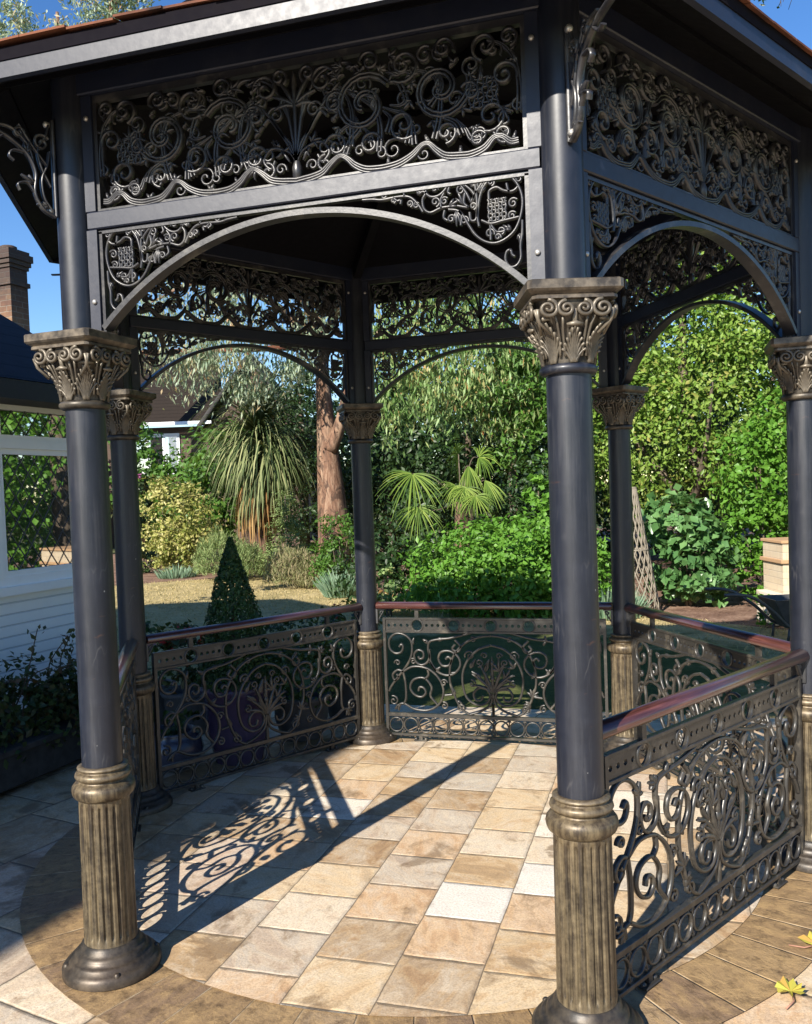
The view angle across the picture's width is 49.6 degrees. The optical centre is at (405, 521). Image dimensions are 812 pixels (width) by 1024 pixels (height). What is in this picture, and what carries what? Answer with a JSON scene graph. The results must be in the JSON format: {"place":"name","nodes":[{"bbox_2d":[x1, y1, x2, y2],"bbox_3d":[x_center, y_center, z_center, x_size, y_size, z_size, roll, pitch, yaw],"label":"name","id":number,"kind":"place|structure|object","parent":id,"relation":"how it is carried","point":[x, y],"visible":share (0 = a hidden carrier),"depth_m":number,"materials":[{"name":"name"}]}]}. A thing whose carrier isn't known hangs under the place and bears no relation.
{"place":"outdoors","nodes":[
{"label":"outdoors","id":0,"kind":"place"},
{"bbox_2d":[0,704,811,1023],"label":"patio","id":1,"kind":"structure","parent":0,"point":[38,816],"depth_m":4.28,"materials":[{"name":"beige stone"}]},
{"bbox_2d":[0,625,80,792],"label":"stone trough","id":2,"kind":"object","parent":1,"relation":"on","point":[33,745],"visible":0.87,"depth_m":5.45,"materials":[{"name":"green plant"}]},
{"bbox_2d":[153,708,203,771],"bbox_3d":[-1.482,1.354,5.550,0.400,0.393,0.400,-1,2,17],"label":"round navy pot","id":3,"kind":"object","parent":1,"relation":"on","point":[170,738],"visible":0.51,"depth_m":5.44,"materials":[{"name":"ceramic"}]},
{"bbox_2d":[148,619,242,733],"bbox_3d":[-1.526,1.110,6.308,0.783,0.830,0.637,-1,2,17],"label":"potted geranium","id":4,"kind":"object","parent":3,"relation":"in","point":[175,697],"visible":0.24,"depth_m":6.21,"materials":[{"name":"green plant"}]},
{"bbox_2d":[248,610,352,741],"bbox_3d":[-0.763,1.061,6.120,0.840,0.885,0.879,-1,2,17],"label":"plant pot","id":5,"kind":"object","parent":1,"relation":"on","point":[303,722],"visible":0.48,"depth_m":6.00,"materials":[{"name":"green plant"}]},
{"bbox_2d":[295,604,391,719],"bbox_3d":[-0.475,1.041,6.662,0.706,0.864,0.683,-1,2,17],"label":"fuchsia pot","id":6,"kind":"object","parent":1,"relation":"on","point":[347,695],"visible":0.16,"depth_m":6.50,"materials":[{"name":"green plant"}]},
{"bbox_2d":[20,729,811,1023],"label":"stone ring","id":7,"kind":"object","parent":1,"relation":"on","point":[749,961],"visible":0.49,"depth_m":3.06,"materials":[{"name":"brown stone"}]},
{"bbox_2d":[194,536,275,765],"bbox_3d":[-1.097,0.809,5.637,0.513,1.447,0.528,-1,2,17],"label":"topiary cone","id":8,"kind":"object","parent":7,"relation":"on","point":[231,572],"visible":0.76,"depth_m":5.53,"materials":[{"name":"green plant"}]},
{"bbox_2d":[789,931,811,947],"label":"fallen leaf","id":9,"kind":"object","parent":7,"relation":"on","point":[806,939],"visible":1,"depth_m":3.16,"materials":[{"name":"plant"}]},
{"bbox_2d":[133,741,765,1016],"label":"gazebo floor","id":10,"kind":"structure","parent":1,"relation":"on","point":[408,879],"depth_m":3.81,"materials":[{"name":"beige tile"}]},
{"bbox_2d":[0,0,811,1023],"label":"gazebo","id":11,"kind":"object","parent":10,"relation":"on","point":[572,174],"visible":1,"depth_m":3.09,"materials":[{"name":"black paint"}]},
{"bbox_2d":[775,976,805,1008],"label":"fallen leaf","id":12,"kind":"object","parent":1,"relation":"on","point":[785,985],"visible":1,"depth_m":2.87,"materials":[{"name":"plant"}]},
{"bbox_2d":[0,0,811,483],"label":"sky","id":13,"kind":"structure","parent":0,"point":[44,295],"materials":[{"name":"blue"}]},
{"bbox_2d":[113,489,785,553],"bbox_3d":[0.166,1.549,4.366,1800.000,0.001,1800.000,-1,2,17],"label":"ground","id":14,"kind":"structure","parent":0,"point":[492,519],"depth_m":50.38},
{"bbox_2d":[0,245,76,730],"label":"cottage","id":15,"kind":"structure","parent":14,"relation":"on","point":[36,582],"depth_m":6.32,"materials":[{"name":"white paint"}]},
{"bbox_2d":[0,404,72,597],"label":"window frame","id":16,"kind":"structure","parent":15,"relation":"in","point":[36,555],"depth_m":6.31,"materials":[{"name":"white paint"}]},
{"bbox_2d":[0,0,160,38],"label":"tall gum tree","id":17,"kind":"object","parent":14,"relation":"on","point":[109,9],"visible":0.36,"depth_m":27.22,"materials":[{"name":"green plant"}]},
{"bbox_2d":[310,399,352,513],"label":"hedge tree","id":18,"kind":"object","parent":14,"relation":"on","point":[340,451],"visible":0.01,"depth_m":36.88,"materials":[{"name":"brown plant"}]},
{"bbox_2d":[115,576,787,718],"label":"lawn","id":19,"kind":"structure","parent":0,"point":[403,657],"depth_m":9.10,"materials":[{"name":"plant"}]},
{"bbox_2d":[247,486,312,581],"bbox_3d":[-2.366,0.225,17.038,1.310,1.921,1.318,-3,2,-25],"label":"shrub","id":20,"kind":"object","parent":19,"relation":"on","point":[290,523],"visible":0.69,"depth_m":16.94,"materials":[{"name":"green plant"}]},
{"bbox_2d":[261,542,335,588],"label":"heather clump","id":21,"kind":"object","parent":19,"relation":"on","point":[298,571],"visible":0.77,"depth_m":15.87,"materials":[{"name":"beige plant"}]},
{"bbox_2d":[311,567,355,597],"bbox_3d":[-1.088,0.940,14.430,0.942,0.554,0.967,-1,2,17],"label":"glaucous spurge","id":22,"kind":"object","parent":19,"relation":"on","point":[323,587],"visible":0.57,"depth_m":14.26,"materials":[{"name":"green plant"}]},
{"bbox_2d":[376,563,407,616],"bbox_3d":[-0.217,0.921,11.896,0.528,0.753,0.614,-1,2,17],"label":"photinia","id":23,"kind":"object","parent":19,"relation":"on","point":[390,586],"visible":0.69,"depth_m":11.86,"materials":[{"name":"green plant"}]},
{"bbox_2d":[328,504,457,605],"bbox_3d":[-0.101,0.481,12.973,2.027,1.572,1.704,-1,2,17],"label":"border filler","id":24,"kind":"object","parent":19,"relation":"on","point":[383,559],"visible":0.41,"depth_m":12.91,"materials":[{"name":"green plant"}]},
{"bbox_2d":[413,609,451,625],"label":"dry grass tuft","id":25,"kind":"object","parent":19,"relation":"on","point":[433,616],"visible":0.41,"depth_m":11.03,"materials":[{"name":"green plant"}]},
{"bbox_2d":[113,527,787,629],"bbox_3d":[5.126,0.761,21.130,32.000,0.001,25.000,-1,2,17],"label":"flower bed","id":26,"kind":"object","parent":19,"relation":"on","point":[738,610],"visible":0.08,"depth_m":12.44,"materials":[{"name":"brown plant"}]},
{"bbox_2d":[110,473,159,564],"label":"pink flower shrub","id":27,"kind":"object","parent":26,"relation":"on","point":[142,487],"visible":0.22,"depth_m":13.67,"materials":[{"name":"green plant"}]},
{"bbox_2d":[142,531,166,572],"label":"dark round shrub","id":28,"kind":"object","parent":26,"relation":"on","point":[146,569],"visible":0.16,"depth_m":20.50,"materials":[{"name":"green plant"}]},
{"bbox_2d":[154,563,196,578],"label":"sage clump","id":29,"kind":"object","parent":26,"relation":"on","point":[177,573],"visible":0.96,"depth_m":18.89,"materials":[{"name":"green plant"}]},
{"bbox_2d":[107,416,250,560],"bbox_3d":[-5.858,-0.904,23.811,4.871,3.995,3.676,0,3,45],"label":"climbing shrub","id":30,"kind":"object","parent":26,"relation":"on","point":[156,469],"visible":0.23,"depth_m":23.36,"materials":[{"name":"green plant"}]},
{"bbox_2d":[139,474,228,572],"bbox_3d":[-5.188,0.042,19.993,2.294,2.307,2.140,-3,2,-17],"label":"variegated shrub","id":31,"kind":"object","parent":26,"relation":"on","point":[186,536],"visible":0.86,"depth_m":19.61,"materials":[{"name":"yellow plant"}]},
{"bbox_2d":[106,345,317,547],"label":"neighbour house","id":32,"kind":"structure","parent":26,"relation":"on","point":[172,413],"depth_m":31.91,"materials":[{"name":"white brick"}]},
{"bbox_2d":[136,433,179,473],"bbox_3d":[-9.121,-2.456,31.912,1.850,1.470,0.100,-2,2,0],"label":"window frame","id":33,"kind":"structure","parent":32,"relation":"in","point":[164,442],"depth_m":31.88,"materials":[{"name":"white paint"}]},
{"bbox_2d":[191,523,268,576],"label":"lavender bush","id":34,"kind":"object","parent":26,"relation":"on","point":[209,549],"visible":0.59,"depth_m":17.86,"materials":[{"name":"green plant"}]},
{"bbox_2d":[186,366,317,574],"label":"cabbage palm","id":35,"kind":"object","parent":26,"relation":"on","point":[262,457],"visible":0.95,"depth_m":18.42,"materials":[{"name":"green plant"}]},
{"bbox_2d":[263,311,349,552],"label":"evergreen tree","id":36,"kind":"object","parent":26,"relation":"on","point":[309,397],"visible":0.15,"depth_m":24.51,"materials":[{"name":"green plant"}]},
{"bbox_2d":[305,512,354,587],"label":"hebe shrub","id":37,"kind":"object","parent":26,"relation":"on","point":[324,562],"visible":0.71,"depth_m":15.54,"materials":[{"name":"green plant"}]},
{"bbox_2d":[137,281,546,572],"bbox_3d":[-1.230,-2.821,16.313,9.417,8.060,4.182,-1,2,29],"label":"gum tree","id":38,"kind":"object","parent":26,"relation":"on","point":[331,498],"visible":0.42,"depth_m":14.92,"materials":[{"name":"green plant"}]},
{"bbox_2d":[302,313,478,563],"bbox_3d":[-0.453,-1.978,20.875,4.072,5.983,3.686,-3,2,-27],"label":"evergreen tree","id":39,"kind":"object","parent":26,"relation":"on","point":[347,479],"visible":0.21,"depth_m":20.47,"materials":[{"name":"green plant"}]},
{"bbox_2d":[312,374,473,543],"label":"hedge tree","id":40,"kind":"object","parent":26,"relation":"on","point":[345,435],"visible":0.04,"depth_m":26.41,"materials":[{"name":"green plant"}]},
{"bbox_2d":[375,443,505,600],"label":"fan palm","id":41,"kind":"object","parent":26,"relation":"on","point":[462,491],"visible":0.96,"depth_m":12.58,"materials":[{"name":"green plant"}]},
{"bbox_2d":[371,295,546,567],"bbox_3d":[1.245,-1.946,18.519,4.294,5.900,4.107,-1,2,17],"label":"evergreen tree","id":42,"kind":"object","parent":26,"relation":"on","point":[467,453],"visible":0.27,"depth_m":18.07,"materials":[{"name":"green plant"}]},
{"bbox_2d":[409,345,608,535],"bbox_3d":[3.296,-2.262,24.813,6.610,6.108,3.420,-1,2,17],"label":"hedge tree","id":43,"kind":"object","parent":26,"relation":"on","point":[453,412],"visible":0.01,"depth_m":24.83,"materials":[{"name":"green plant"}]},
{"bbox_2d":[463,291,606,552],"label":"lime tree","id":44,"kind":"object","parent":26,"relation":"on","point":[513,454],"visible":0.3,"depth_m":14.25,"materials":[{"name":"green plant"}]},
{"bbox_2d":[472,452,606,592],"bbox_3d":[1.969,0.040,13.663,2.323,2.238,1.470,-1,2,17],"label":"shade shrub","id":45,"kind":"object","parent":26,"relation":"on","point":[515,496],"visible":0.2,"depth_m":13.51,"materials":[{"name":"green plant"}]},
{"bbox_2d":[474,342,660,560],"bbox_3d":[3.468,-1.946,19.048,4.248,5.744,3.614,-1,2,17],"label":"evergreen tree","id":46,"kind":"object","parent":26,"relation":"on","point":[603,505],"visible":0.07,"depth_m":18.50,"materials":[{"name":"green plant"}]},
{"bbox_2d":[632,487,660,609],"bbox_3d":[2.985,0.358,11.525,0.657,1.635,0.657,-1,2,17],"label":"lattice cone","id":47,"kind":"object","parent":26,"relation":"on","point":[637,512],"visible":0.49,"depth_m":11.40,"materials":[{"name":"wood"}]},
{"bbox_2d":[545,315,757,546],"bbox_3d":[6.832,-2.418,22.965,6.564,6.252,3.886,-1,2,17],"label":"hedge tree","id":48,"kind":"object","parent":26,"relation":"on","point":[608,524],"visible":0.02,"depth_m":22.59,"materials":[{"name":"green plant"}]},
{"bbox_2d":[540,229,786,552],"bbox_3d":[5.001,-2.722,14.899,6.031,7.414,3.968,-1,2,17],"label":"laurel tree","id":49,"kind":"object","parent":26,"relation":"on","point":[670,389],"visible":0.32,"depth_m":14.32,"materials":[{"name":"green plant"}]},
{"bbox_2d":[640,483,746,607],"bbox_3d":[3.844,0.313,11.830,1.396,1.689,1.218,-1,2,17],"label":"leafy vine","id":50,"kind":"object","parent":26,"relation":"on","point":[695,576],"visible":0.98,"depth_m":11.67,"materials":[{"name":"green plant"}]},
{"bbox_2d":[632,284,784,560],"bbox_3d":[6.565,-2.300,18.194,4.701,6.293,4.461,-1,2,17],"label":"evergreen tree","id":51,"kind":"object","parent":26,"relation":"on","point":[707,495],"visible":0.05,"depth_m":18.10,"materials":[{"name":"green plant"}]},
{"bbox_2d":[706,381,787,598],"bbox_3d":[5.240,-0.463,12.550,2.108,3.095,1.626,-1,2,17],"label":"corner bush","id":52,"kind":"object","parent":26,"relation":"on","point":[754,514],"visible":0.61,"depth_m":12.39,"materials":[{"name":"green plant"}]},
{"bbox_2d":[711,324,786,536],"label":"hedge tree","id":53,"kind":"object","parent":26,"relation":"on","point":[729,421],"visible":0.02,"depth_m":20.66,"materials":[{"name":"green plant"}]},
{"bbox_2d":[750,593,773,627],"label":"trailing weed","id":54,"kind":"object","parent":26,"relation":"on","point":[764,621],"visible":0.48,"depth_m":9.97,"materials":[{"name":"green plant"}]},
{"bbox_2d":[754,0,791,9],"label":"overhanging tree","id":55,"kind":"object","parent":26,"relation":"on","point":[765,0],"visible":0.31,"depth_m":10.94,"materials":[{"name":"green plant"}]},
{"bbox_2d":[387,507,611,623],"bbox_3d":[1.341,0.534,11.665,3.123,1.458,2.276,-1,2,17],"label":"green mound","id":56,"kind":"object","parent":19,"relation":"on","point":[491,575],"visible":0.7,"depth_m":11.17,"materials":[{"name":"green plant"}]},
{"bbox_2d":[519,473,549,525],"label":"vine shoots","id":57,"kind":"object","parent":19,"relation":"on","point":[530,497],"visible":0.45,"depth_m":11.89,"materials":[{"name":"green plant"}]},
{"bbox_2d":[598,581,636,620],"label":"grey green clump","id":58,"kind":"object","parent":19,"relation":"on","point":[602,614],"visible":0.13,"depth_m":10.87,"materials":[{"name":"green plant"}]},
{"bbox_2d":[604,591,654,617],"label":"blue spikes","id":59,"kind":"object","parent":19,"relation":"on","point":[640,602],"visible":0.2,"depth_m":11.00,"materials":[{"name":"green plant"}]},
{"bbox_2d":[705,587,789,640],"bbox_3d":[3.961,0.967,9.146,1.485,0.570,0.595,-2,2,0],"label":"wheelbarrow","id":60,"kind":"object","parent":19,"relation":"on","point":[777,606],"visible":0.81,"depth_m":9.06,"materials":[{"name":"black metal"}]},
{"bbox_2d":[756,537,788,625],"bbox_3d":[4.808,0.668,10.262,1.260,0.965,0.710,-2,2,0],"label":"beehive","id":61,"kind":"object","parent":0,"point":[775,557],"depth_m":10.22,"materials":[{"name":"beige wood"}]},
{"bbox_3d":[-1.823,1.512,6.703,1.002,0.028,1.393,-1,2,17],"label":"pebble bed","id":62,"kind":"object","parent":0,"visible":0},
{"bbox_2d":[118,621,172,725],"bbox_3d":[-1.935,1.119,6.520,0.401,0.825,0.455,-3,2,-16],"label":"pink pot plant","id":63,"kind":"object","parent":62,"relation":"on","point":[155,649],"visible":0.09,"depth_m":6.42,"materials":[{"name":"green plant"}]}
]}

